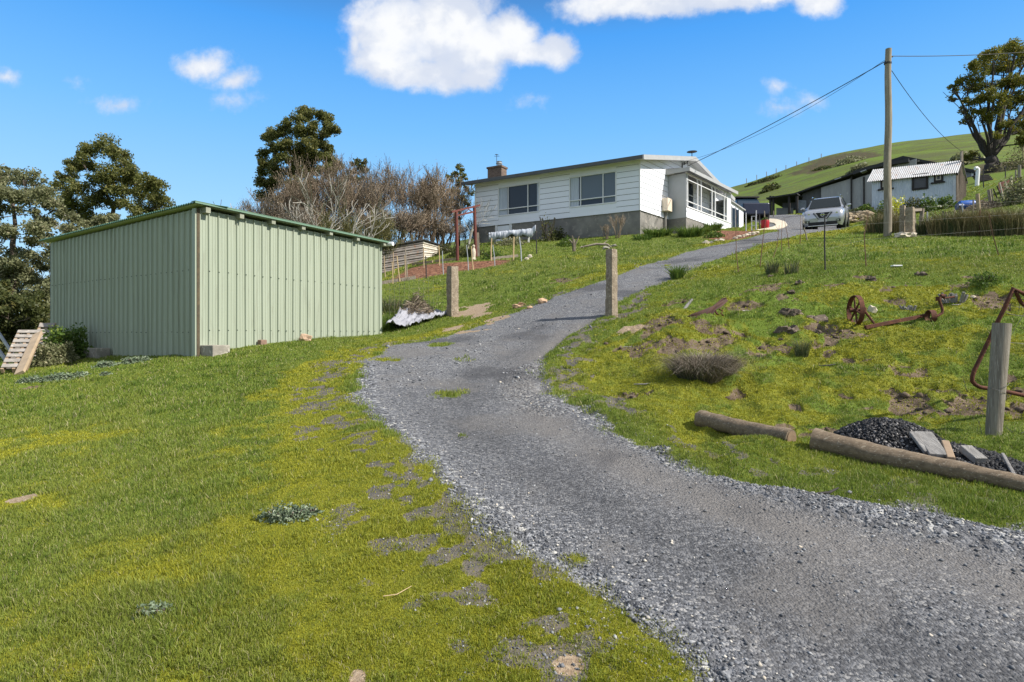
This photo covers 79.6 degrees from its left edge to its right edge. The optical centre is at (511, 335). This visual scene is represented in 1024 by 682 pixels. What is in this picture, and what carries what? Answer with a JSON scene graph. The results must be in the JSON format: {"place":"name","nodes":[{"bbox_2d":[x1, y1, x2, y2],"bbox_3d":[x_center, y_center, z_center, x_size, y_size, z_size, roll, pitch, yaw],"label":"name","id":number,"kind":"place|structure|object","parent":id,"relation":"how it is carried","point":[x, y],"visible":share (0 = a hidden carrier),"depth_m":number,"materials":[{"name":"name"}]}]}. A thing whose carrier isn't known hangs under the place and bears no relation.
{"place":"outdoors","nodes":[
{"label":"outdoors","id":0,"kind":"place"},
{"bbox_2d":[382,295,409,313],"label":"rough grass","id":1,"kind":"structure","parent":0,"point":[391,303],"depth_m":16.87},
{"bbox_2d":[0,130,1023,681],"bbox_3d":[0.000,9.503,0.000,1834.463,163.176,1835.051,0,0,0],"label":"ground","id":2,"kind":"structure","parent":0,"point":[596,472],"depth_m":4.01,"materials":[{"name":"plant"}]},
{"bbox_2d":[0,330,41,372],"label":"pallet","id":3,"kind":"object","parent":2,"relation":"on","point":[11,356],"visible":0.73,"depth_m":11.44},
{"bbox_2d":[0,279,49,357],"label":"shrub thicket","id":4,"kind":"object","parent":2,"relation":"on","point":[32,310],"visible":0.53,"depth_m":18.17,"materials":[{"name":"green plant"}]},
{"bbox_2d":[14,331,42,374],"bbox_3d":[-8.920,0.323,11.350,0.163,0.814,1.282,0,0,-26],"label":"plank","id":5,"kind":"object","parent":2,"relation":"on","point":[28,354],"visible":0.93,"depth_m":11.28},
{"bbox_2d":[0,163,67,320],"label":"wattle tree","id":6,"kind":"object","parent":2,"relation":"on","point":[20,273],"visible":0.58,"depth_m":20.80,"materials":[{"name":"green plant"}]},
{"bbox_2d":[33,323,56,358],"bbox_3d":[-9.667,0.165,12.627,0.284,0.859,1.148,0,0,-26],"label":"pallet","id":7,"kind":"object","parent":2,"relation":"on","point":[43,325],"visible":0.24,"depth_m":12.92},
{"bbox_2d":[29,340,80,368],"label":"shrub","id":8,"kind":"object","parent":2,"relation":"on","point":[42,356],"visible":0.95,"depth_m":11.87,"materials":[{"name":"green plant"}]},
{"bbox_2d":[39,371,84,382],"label":"silver weed","id":9,"kind":"object","parent":2,"relation":"on","point":[56,376],"visible":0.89,"depth_m":9.84,"materials":[{"name":"green plant"}]},
{"bbox_2d":[32,322,93,363],"bbox_3d":[-9.070,0.174,12.496,1.195,0.900,1.185,0,0,0],"label":"shrub","id":10,"kind":"object","parent":2,"relation":"on","point":[57,335],"visible":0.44,"depth_m":12.41,"materials":[{"name":"green plant"}]},
{"bbox_2d":[46,207,120,234],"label":"olive shrub","id":11,"kind":"object","parent":2,"relation":"on","point":[73,217],"visible":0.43,"depth_m":21.81,"materials":[{"name":"green plant"}]},
{"bbox_2d":[84,348,109,357],"bbox_3d":[-8.446,0.399,12.500,0.600,0.278,0.250,0,0,34],"label":"concrete block","id":12,"kind":"object","parent":2,"relation":"on","point":[96,352],"depth_m":12.33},
{"bbox_2d":[46,132,177,222],"bbox_3d":[-21.202,-5.025,32.767,6.856,11.675,4.144,0,0,0],"label":"gum tree","id":13,"kind":"object","parent":2,"relation":"on","point":[125,174],"visible":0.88,"depth_m":32.03,"materials":[{"name":"green plant"}]},
{"bbox_2d":[113,355,152,364],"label":"silver weed","id":14,"kind":"object","parent":2,"relation":"on","point":[129,360],"visible":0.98,"depth_m":10.87,"materials":[{"name":"green plant"}]},
{"bbox_2d":[129,600,176,620],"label":"silver weed","id":15,"kind":"object","parent":2,"relation":"on","point":[153,606],"visible":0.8,"depth_m":2.86,"materials":[{"name":"green plant"}]},
{"bbox_2d":[200,345,229,356],"bbox_3d":[-5.252,0.296,10.835,0.400,0.242,0.340,0,0,28],"label":"concrete block","id":16,"kind":"object","parent":2,"relation":"on","point":[208,350],"depth_m":10.69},
{"bbox_2d":[39,200,393,356],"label":"farm shed","id":17,"kind":"structure","parent":2,"relation":"on","point":[188,279],"depth_m":12.11,"materials":[{"name":"green metal"}]},
{"bbox_2d":[229,193,298,218],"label":"bare tree","id":18,"kind":"object","parent":2,"relation":"on","point":[267,202],"visible":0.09,"depth_m":32.85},
{"bbox_2d":[231,184,330,223],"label":"bare tree","id":19,"kind":"object","parent":2,"relation":"on","point":[281,200],"visible":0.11,"depth_m":32.23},
{"bbox_2d":[253,500,316,525],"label":"silver weed","id":20,"kind":"object","parent":2,"relation":"on","point":[278,514],"visible":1,"depth_m":3.77,"materials":[{"name":"green plant"}]},
{"bbox_2d":[252,104,344,205],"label":"gum tree","id":21,"kind":"object","parent":2,"relation":"on","point":[306,144],"visible":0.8,"depth_m":40.11,"materials":[{"name":"green plant"}]},
{"bbox_2d":[248,160,349,221],"bbox_3d":[-11.466,-6.261,34.684,6.069,7.018,6.892,0,0,0],"label":"bare tree","id":22,"kind":"object","parent":2,"relation":"on","point":[314,195],"visible":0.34,"depth_m":32.84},
{"bbox_2d":[289,168,356,229],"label":"pale limbed tree","id":23,"kind":"object","parent":2,"relation":"on","point":[307,205],"visible":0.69,"depth_m":26.73,"materials":[{"name":"brown plant"}]},
{"bbox_2d":[275,202,372,233],"bbox_3d":[-9.372,-5.039,30.819,4.697,3.639,5.943,0,0,0],"label":"brown shrub","id":24,"kind":"object","parent":2,"relation":"on","point":[304,216],"visible":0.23,"depth_m":29.27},
{"bbox_2d":[270,142,397,227],"bbox_3d":[-9.596,-6.460,33.677,6.368,7.572,6.537,0,0,41],"label":"bare tree","id":25,"kind":"object","parent":2,"relation":"on","point":[348,196],"visible":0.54,"depth_m":32.89,"materials":[{"name":"plant"}]},
{"bbox_2d":[281,173,394,232],"bbox_3d":[-8.238,-4.719,27.618,5.638,5.044,2.708,0,0,20],"label":"pale limbed tree","id":26,"kind":"object","parent":2,"relation":"on","point":[337,203],"visible":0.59,"depth_m":27.59,"materials":[{"name":"brown plant"}]},
{"bbox_2d":[311,156,401,234],"bbox_3d":[-8.794,-7.429,34.994,5.063,5.597,6.326,0,0,0],"label":"bare tree","id":27,"kind":"object","parent":2,"relation":"on","point":[373,182],"visible":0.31,"depth_m":34.45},
{"bbox_2d":[350,157,368,187],"bbox_3d":[-9.971,-6.850,39.725,1.395,9.308,1.354,0,0,0],"label":"young gum","id":28,"kind":"object","parent":2,"relation":"on","point":[358,161],"visible":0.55,"depth_m":39.66,"materials":[{"name":"green plant"}]},
{"bbox_2d":[311,201,417,268],"bbox_3d":[-7.470,-3.977,29.743,4.976,4.771,5.188,0,0,39],"label":"olive bush","id":29,"kind":"object","parent":2,"relation":"on","point":[381,234],"visible":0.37,"depth_m":29.11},
{"bbox_2d":[342,197,390,236],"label":"pale limbed tree","id":30,"kind":"object","parent":2,"relation":"on","point":[369,217],"visible":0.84,"depth_m":26.76,"materials":[{"name":"brown plant"}]},
{"bbox_2d":[345,153,424,241],"bbox_3d":[-7.827,-7.794,37.358,5.411,6.066,3.508,0,0,-14],"label":"bare tree","id":31,"kind":"object","parent":2,"relation":"on","point":[402,181],"visible":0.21,"depth_m":37.25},
{"bbox_2d":[348,202,433,241],"bbox_3d":[-6.394,-5.807,33.315,4.638,2.558,4.341,0,0,0],"label":"brown shrub","id":32,"kind":"object","parent":2,"relation":"on","point":[419,216],"visible":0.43,"depth_m":32.47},
{"bbox_2d":[366,204,441,241],"bbox_3d":[-5.935,-5.923,33.512,4.512,2.514,3.493,0,0,0],"label":"brown shrub","id":33,"kind":"object","parent":2,"relation":"on","point":[399,221],"visible":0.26,"depth_m":33.36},
{"bbox_2d":[386,307,445,326],"bbox_3d":[-2.614,-0.475,15.856,2.062,0.556,0.984,0,0,-43],"label":"tarpaulin","id":34,"kind":"object","parent":2,"relation":"on","point":[407,320],"visible":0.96,"depth_m":15.72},
{"bbox_2d":[400,292,435,314],"bbox_3d":[-2.482,-0.822,16.339,1.141,0.772,0.925,0,0,0],"label":"twig heap","id":35,"kind":"object","parent":34,"relation":"on","point":[415,302],"visible":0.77,"depth_m":16.20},
{"bbox_2d":[376,159,457,241],"bbox_3d":[-5.212,-7.252,35.105,4.641,5.499,4.835,0,0,0],"label":"bare tree","id":36,"kind":"object","parent":2,"relation":"on","point":[417,197],"visible":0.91,"depth_m":34.35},
{"bbox_2d":[382,239,453,272],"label":"garden shed","id":37,"kind":"structure","parent":2,"relation":"on","point":[414,251],"depth_m":30.64,"materials":[{"name":"wood"}]},
{"bbox_2d":[390,206,461,243],"bbox_3d":[-4.870,-6.017,35.398,4.378,2.428,5.108,0,0,0],"label":"brown shrub","id":38,"kind":"object","parent":2,"relation":"on","point":[440,220],"visible":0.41,"depth_m":33.90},
{"bbox_2d":[411,168,477,246],"bbox_3d":[-4.046,-7.447,37.138,5.814,5.372,3.899,0,0,-40],"label":"bare tree","id":39,"kind":"object","parent":2,"relation":"on","point":[455,200],"visible":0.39,"depth_m":37.00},
{"bbox_2d":[446,266,458,316],"bbox_3d":[-1.567,-1.064,16.204,0.268,1.509,0.264,0,0,-34],"label":"gate post","id":40,"kind":"object","parent":2,"relation":"on","point":[452,287],"visible":0.87,"depth_m":16.11,"materials":[{"name":"concrete"}]},
{"bbox_2d":[430,216,480,247],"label":"brown shrub","id":41,"kind":"object","parent":2,"relation":"on","point":[463,230],"visible":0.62,"depth_m":35.57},
{"bbox_2d":[446,162,474,245],"bbox_3d":[-3.259,-7.028,38.849,1.944,7.664,1.975,0,0,0],"label":"young gum","id":42,"kind":"object","parent":2,"relation":"on","point":[461,170],"visible":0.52,"depth_m":38.66,"materials":[{"name":"green plant"}]},
{"bbox_2d":[450,204,479,260],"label":"steel arch","id":43,"kind":"structure","parent":2,"relation":"on","point":[456,230],"depth_m":27.14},
{"bbox_2d":[454,199,496,248],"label":"fruit tree","id":44,"kind":"object","parent":2,"relation":"on","point":[471,232],"visible":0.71,"depth_m":30.81,"materials":[{"name":"brown plant"}]},
{"bbox_2d":[492,234,528,245],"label":"garden shrub","id":45,"kind":"object","parent":2,"relation":"on","point":[510,241],"visible":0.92,"depth_m":31.32,"materials":[{"name":"green plant"}]},
{"bbox_2d":[0,177,1023,681],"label":"grass","id":46,"kind":"structure","parent":2,"relation":"on","point":[122,599],"depth_m":4.65,"materials":[{"name":"plant"}]},
{"bbox_2d":[545,226,570,240],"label":"garden shrub","id":47,"kind":"object","parent":2,"relation":"on","point":[559,236],"visible":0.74,"depth_m":32.69,"materials":[{"name":"green plant"}]},
{"bbox_2d":[461,150,745,242],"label":"house","id":48,"kind":"structure","parent":2,"relation":"on","point":[585,200],"depth_m":33.66,"materials":[{"name":"white paint"}]},
{"bbox_2d":[498,182,539,216],"bbox_3d":[0.381,-7.746,35.099,2.736,1.695,0.100,0,0,30],"label":"window","id":49,"kind":"structure","parent":48,"relation":"in","point":[520,198],"depth_m":35.10,"materials":[{"name":"white paint"}]},
{"bbox_2d":[569,171,616,207],"bbox_3d":[4.300,-7.763,32.818,2.714,1.681,0.100,0,0,30],"label":"window","id":50,"kind":"structure","parent":48,"relation":"in","point":[596,188],"depth_m":32.81,"materials":[{"name":"white paint"}]},
{"bbox_2d":[688,182,693,207],"bbox_3d":[10.519,-8.220,36.205,0.070,1.529,0.752,0,0,40],"label":"window","id":51,"kind":"structure","parent":48,"relation":"in","point":[690,185],"depth_m":36.17,"materials":[{"name":"white paint"}]},
{"bbox_2d":[731,206,738,227],"bbox_3d":[14.272,-7.289,39.294,0.050,1.728,1.372,0,0,40],"label":"door","id":52,"kind":"structure","parent":48,"relation":"in","point":[734,219],"depth_m":39.22,"materials":[{"name":"blue glass"}]},
{"bbox_2d":[605,248,617,316],"bbox_3d":[2.010,-0.936,12.397,0.200,1.595,0.202,0,0,-36],"label":"gate post","id":53,"kind":"object","parent":2,"relation":"on","point":[611,304],"visible":0.86,"depth_m":12.33,"materials":[{"name":"concrete"}]},
{"bbox_2d":[637,226,665,237],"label":"agapanthus","id":54,"kind":"object","parent":2,"relation":"on","point":[656,233],"visible":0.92,"depth_m":30.27,"materials":[{"name":"green plant"}]},
{"bbox_2d":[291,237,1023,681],"bbox_3d":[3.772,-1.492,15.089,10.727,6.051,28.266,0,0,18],"label":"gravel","id":55,"kind":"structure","parent":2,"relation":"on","point":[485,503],"depth_m":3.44,"materials":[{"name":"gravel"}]},
{"bbox_2d":[665,262,691,279],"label":"strappy plant","id":56,"kind":"object","parent":2,"relation":"on","point":[676,273],"visible":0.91,"depth_m":15.53,"materials":[{"name":"green plant"}]},
{"bbox_2d":[647,353,726,382],"bbox_3d":[2.281,0.384,7.609,1.184,0.398,1.286,0,0,38],"label":"tussock","id":57,"kind":"object","parent":2,"relation":"on","point":[706,379],"visible":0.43,"depth_m":7.34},
{"bbox_2d":[667,223,710,236],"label":"agapanthus","id":58,"kind":"object","parent":2,"relation":"on","point":[696,231],"visible":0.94,"depth_m":29.82,"materials":[{"name":"green plant"}]},
{"bbox_2d":[633,343,779,383],"bbox_3d":[2.303,0.336,7.588,1.978,0.498,1.975,0,0,0],"label":"tussock","id":59,"kind":"object","parent":2,"relation":"on","point":[692,364],"visible":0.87,"depth_m":7.39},
{"bbox_2d":[687,297,727,317],"bbox_3d":[3.349,-0.448,10.472,0.854,0.419,0.256,0,0,-15],"label":"log","id":60,"kind":"object","parent":2,"relation":"on","point":[717,305],"visible":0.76,"depth_m":10.50,"materials":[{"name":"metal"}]},
{"bbox_2d":[413,232,1023,430],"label":"soil clods","id":61,"kind":"object","parent":2,"relation":"on","point":[947,410],"visible":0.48,"depth_m":7.19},
{"bbox_2d":[686,349,753,375],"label":"tussock","id":62,"kind":"object","parent":2,"relation":"on","point":[739,364],"visible":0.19,"depth_m":7.62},
{"bbox_2d":[694,410,796,441],"bbox_3d":[2.060,0.820,5.504,0.171,0.191,1.006,0,0,-28],"label":"log","id":63,"kind":"object","parent":2,"relation":"on","point":[723,423],"visible":0.78,"depth_m":5.47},
{"bbox_2d":[725,196,769,219],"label":"shed","id":64,"kind":"structure","parent":2,"relation":"on","point":[751,205],"depth_m":40.66,"materials":[{"name":"blue paint"}]},
{"bbox_2d":[763,259,780,274],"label":"rush tuft","id":65,"kind":"object","parent":2,"relation":"on","point":[771,269],"visible":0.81,"depth_m":14.04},
{"bbox_2d":[773,324,800,333],"bbox_3d":[4.232,-0.054,9.432,0.384,0.222,0.250,0,0,0],"label":"rock","id":66,"kind":"object","parent":2,"relation":"on","point":[792,329],"visible":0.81,"depth_m":9.40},
{"bbox_2d":[783,259,799,273],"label":"rush tuft","id":67,"kind":"object","parent":2,"relation":"on","point":[791,269],"visible":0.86,"depth_m":13.61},
{"bbox_2d":[787,338,812,357],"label":"rush tuft","id":68,"kind":"object","parent":2,"relation":"on","point":[801,350],"visible":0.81,"depth_m":8.62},
{"bbox_2d":[801,194,850,229],"bbox_3d":[16.081,-6.220,31.410,2.279,1.787,4.732,0,9,32],"label":"parked car","id":69,"kind":"object","parent":2,"relation":"on","point":[816,211],"visible":0.91,"depth_m":29.85,"materials":[{"name":"silver metal"}]},
{"bbox_2d":[766,158,916,214],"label":"barn","id":70,"kind":"structure","parent":2,"relation":"on","point":[854,188],"depth_m":46.89,"materials":[{"name":"metal"}]},
{"bbox_2d":[831,155,865,167],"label":"bush","id":71,"kind":"object","parent":2,"relation":"on","point":[849,159],"visible":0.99,"depth_m":108.97,"materials":[{"name":"green plant"}]},
{"bbox_2d":[846,295,874,324],"bbox_3d":[5.348,-0.384,9.534,0.258,0.468,0.466,0,0,-14],"label":"wheel","id":72,"kind":"object","parent":2,"relation":"on","point":[861,310],"visible":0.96,"depth_m":9.47,"materials":[{"name":"metal"}]},
{"bbox_2d":[849,207,874,221],"bbox_3d":[20.216,-6.990,35.658,1.471,1.480,3.113,0,0,28],"label":"stone rubble","id":73,"kind":"object","parent":2,"relation":"on","point":[853,216],"visible":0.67,"depth_m":35.01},
{"bbox_2d":[856,209,894,232],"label":"rush clump","id":74,"kind":"object","parent":2,"relation":"on","point":[870,228],"visible":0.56,"depth_m":25.49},
{"bbox_2d":[883,48,892,236],"bbox_3d":[14.697,-7.369,24.000,0.365,7.630,0.283,0,0,0],"label":"power pole","id":75,"kind":"object","parent":2,"relation":"on","point":[887,226],"visible":0.96,"depth_m":23.90,"materials":[{"name":"brown wood"}]},
{"bbox_2d":[688,61,884,165],"bbox_3d":[12.289,-10.168,29.552,0.031,1.056,12.002,0,0,-22],"label":"cable","id":76,"kind":"object","parent":75,"relation":"attached to","point":[793,112],"visible":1,"depth_m":27.91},
{"bbox_2d":[878,205,899,232],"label":"rush clump","id":77,"kind":"object","parent":2,"relation":"on","point":[895,228],"visible":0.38,"depth_m":24.86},
{"bbox_2d":[864,314,923,328],"bbox_3d":[5.879,-0.212,9.411,1.087,0.238,0.050,0,0,-11],"label":"iron bar","id":78,"kind":"object","parent":2,"relation":"on","point":[893,321],"visible":1,"depth_m":9.38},
{"bbox_2d":[899,205,905,231],"bbox_3d":[14.724,-4.205,23.154,0.200,1.370,0.198,0,0,-35],"label":"strainer post","id":79,"kind":"object","parent":2,"relation":"on","point":[902,217],"visible":0.55,"depth_m":23.10,"materials":[{"name":"concrete"}]},
{"bbox_2d":[905,207,914,232],"bbox_3d":[14.673,-4.063,22.645,0.293,1.286,0.290,0,0,-34],"label":"strainer post","id":80,"kind":"object","parent":2,"relation":"on","point":[909,219],"visible":0.71,"depth_m":22.54,"materials":[{"name":"concrete"}]},
{"bbox_2d":[902,195,924,212],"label":"garden bush","id":81,"kind":"object","parent":2,"relation":"on","point":[917,201],"visible":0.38,"depth_m":33.84,"materials":[{"name":"green plant"}]},
{"bbox_2d":[809,428,1023,491],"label":"log","id":82,"kind":"object","parent":2,"relation":"on","point":[850,447],"visible":0.87,"depth_m":4.48,"materials":[{"name":"wood"}]},
{"bbox_2d":[867,151,967,210],"bbox_3d":[23.846,-8.734,36.178,4.909,3.264,2.889,0,0,35],"label":"hut","id":83,"kind":"object","parent":2,"relation":"on","point":[940,180],"visible":0.74,"depth_m":35.17,"materials":[{"name":"metal"}]},
{"bbox_2d":[912,173,927,190],"bbox_3d":[23.312,-8.767,35.106,0.781,0.913,0.080,0,0,35],"label":"window","id":84,"kind":"structure","parent":83,"relation":"in","point":[921,182],"depth_m":35.10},
{"bbox_2d":[915,216,931,234],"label":"rush clump","id":85,"kind":"object","parent":2,"relation":"on","point":[920,230],"visible":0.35,"depth_m":23.07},
{"bbox_2d":[878,156,975,176],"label":"back shed","id":86,"kind":"structure","parent":2,"relation":"on","point":[970,172],"depth_m":48.45,"materials":[{"name":"green paint"}]},
{"bbox_2d":[833,416,1023,488],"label":"gravel pile","id":87,"kind":"object","parent":2,"relation":"on","point":[889,432],"visible":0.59,"depth_m":4.95,"materials":[{"name":"gravel"}]},
{"bbox_2d":[909,431,926,453],"bbox_3d":[3.148,0.829,4.742,0.050,0.129,0.298,0,0,14],"label":"timber offcut","id":88,"kind":"object","parent":87,"relation":"on","point":[917,439],"visible":0.9,"depth_m":4.74,"materials":[{"name":"wood"}]},
{"bbox_2d":[915,431,945,457],"bbox_3d":[3.211,0.834,4.711,0.120,0.138,0.386,0,0,19],"label":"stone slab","id":89,"kind":"object","parent":87,"relation":"on","point":[933,446],"visible":0.76,"depth_m":4.66,"materials":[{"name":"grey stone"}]},
{"bbox_2d":[941,440,954,459],"bbox_3d":[3.257,0.858,4.588,0.050,0.108,0.273,0,0,27],"label":"timber offcut","id":90,"kind":"object","parent":87,"relation":"on","point":[946,445],"visible":0.79,"depth_m":4.57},
{"bbox_2d":[958,445,986,462],"bbox_3d":[3.373,0.872,4.498,0.090,0.108,0.164,0,0,-4],"label":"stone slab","id":91,"kind":"object","parent":87,"relation":"on","point":[971,453],"visible":1,"depth_m":4.47,"materials":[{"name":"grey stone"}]},
{"bbox_2d":[915,193,941,211],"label":"garden bush","id":92,"kind":"object","parent":2,"relation":"on","point":[928,203],"visible":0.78,"depth_m":33.29,"materials":[{"name":"green plant"}]},
{"bbox_2d":[924,294,954,321],"bbox_3d":[6.566,-0.406,9.361,0.468,0.446,0.206,0,0,0],"label":"iron crank","id":93,"kind":"object","parent":2,"relation":"on","point":[934,315],"visible":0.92,"depth_m":9.38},
{"bbox_2d":[918,209,971,235],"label":"rush clump","id":94,"kind":"object","parent":2,"relation":"on","point":[934,228],"visible":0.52,"depth_m":22.55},
{"bbox_2d":[936,194,957,209],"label":"garden bush","id":95,"kind":"object","parent":2,"relation":"on","point":[944,203],"visible":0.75,"depth_m":33.34,"materials":[{"name":"green plant"}]},
{"bbox_2d":[938,292,968,303],"bbox_3d":[7.279,-0.613,10.059,0.348,0.183,0.459,0,0,-20],"label":"rock","id":96,"kind":"object","parent":2,"relation":"on","point":[963,297],"visible":0.9,"depth_m":9.98,"materials":[{"name":"grey stone"}]},
{"bbox_2d":[927,205,989,235],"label":"rush clump","id":97,"kind":"object","parent":2,"relation":"on","point":[953,228],"visible":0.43,"depth_m":22.30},
{"bbox_2d":[946,150,984,164],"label":"bush","id":98,"kind":"object","parent":2,"relation":"on","point":[956,157],"visible":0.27,"depth_m":69.33,"materials":[{"name":"green plant"}]},
{"bbox_2d":[938,204,999,235],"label":"rush clump","id":99,"kind":"object","parent":2,"relation":"on","point":[965,231],"visible":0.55,"depth_m":22.10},
{"bbox_2d":[954,205,1009,235],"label":"rush clump","id":100,"kind":"object","parent":2,"relation":"on","point":[974,226],"visible":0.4,"depth_m":21.92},
{"bbox_2d":[957,198,1008,211],"bbox_3d":[22.665,-6.213,29.517,2.184,0.873,1.565,0,0,0],"label":"branch heap","id":101,"kind":"object","parent":2,"relation":"on","point":[988,203],"visible":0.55,"depth_m":29.29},
{"bbox_2d":[943,36,1023,173],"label":"spreading tree","id":102,"kind":"object","parent":2,"relation":"on","point":[1004,102],"visible":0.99,"depth_m":45.46,"materials":[{"name":"green plant"}]},
{"bbox_2d":[967,269,1003,287],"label":"green weed","id":103,"kind":"object","parent":2,"relation":"on","point":[988,279],"visible":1,"depth_m":10.43,"materials":[{"name":"green plant"}]},
{"bbox_2d":[964,203,1023,235],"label":"rush clump","id":104,"kind":"object","parent":2,"relation":"on","point":[983,231],"visible":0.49,"depth_m":21.67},
{"bbox_2d":[985,323,1011,435],"bbox_3d":[4.301,0.458,5.434,0.208,1.135,0.144,0,0,0],"label":"fence post","id":105,"kind":"object","parent":2,"relation":"on","point":[999,362],"visible":0.98,"depth_m":5.38,"materials":[{"name":"wood"}]},
{"bbox_2d":[982,208,1023,235],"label":"rush clump","id":106,"kind":"object","parent":2,"relation":"on","point":[998,224],"visible":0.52,"depth_m":21.44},
{"bbox_2d":[986,145,1023,171],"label":"bush","id":107,"kind":"object","parent":2,"relation":"on","point":[1008,164],"visible":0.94,"depth_m":44.22,"materials":[{"name":"green plant"}]},
{"bbox_2d":[987,202,1023,235],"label":"rush clump","id":108,"kind":"object","parent":2,"relation":"on","point":[1017,230],"visible":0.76,"depth_m":21.28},
{"bbox_2d":[991,175,1023,205],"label":"bush","id":109,"kind":"object","parent":2,"relation":"on","point":[1006,198],"visible":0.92,"depth_m":28.89,"materials":[{"name":"green plant"}]},
{"bbox_2d":[0,0,1023,343],"label":"sky","id":110,"kind":"structure","parent":0,"point":[190,88],"materials":[{"name":"blue"}]},
{"bbox_2d":[757,218,786,229],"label":"path","id":111,"kind":"structure","parent":0,"point":[778,223],"depth_m":36.40,"materials":[{"name":"beige concrete"}]},
{"bbox_2d":[970,287,1023,396],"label":"pipe gate","id":112,"kind":"structure","parent":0,"point":[1016,292],"depth_m":5.77,"materials":[{"name":"metal"}]},
{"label":"trestle table","id":113,"kind":"object","parent":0,"visible":0},
{"bbox_2d":[489,225,535,240],"bbox_3d":[-0.006,-5.298,32.335,2.762,0.770,0.984,0,0,14],"label":"cloth","id":114,"kind":"object","parent":113,"relation":"on","point":[529,232],"visible":0.91,"depth_m":31.96,"materials":[{"name":"white fabric"}]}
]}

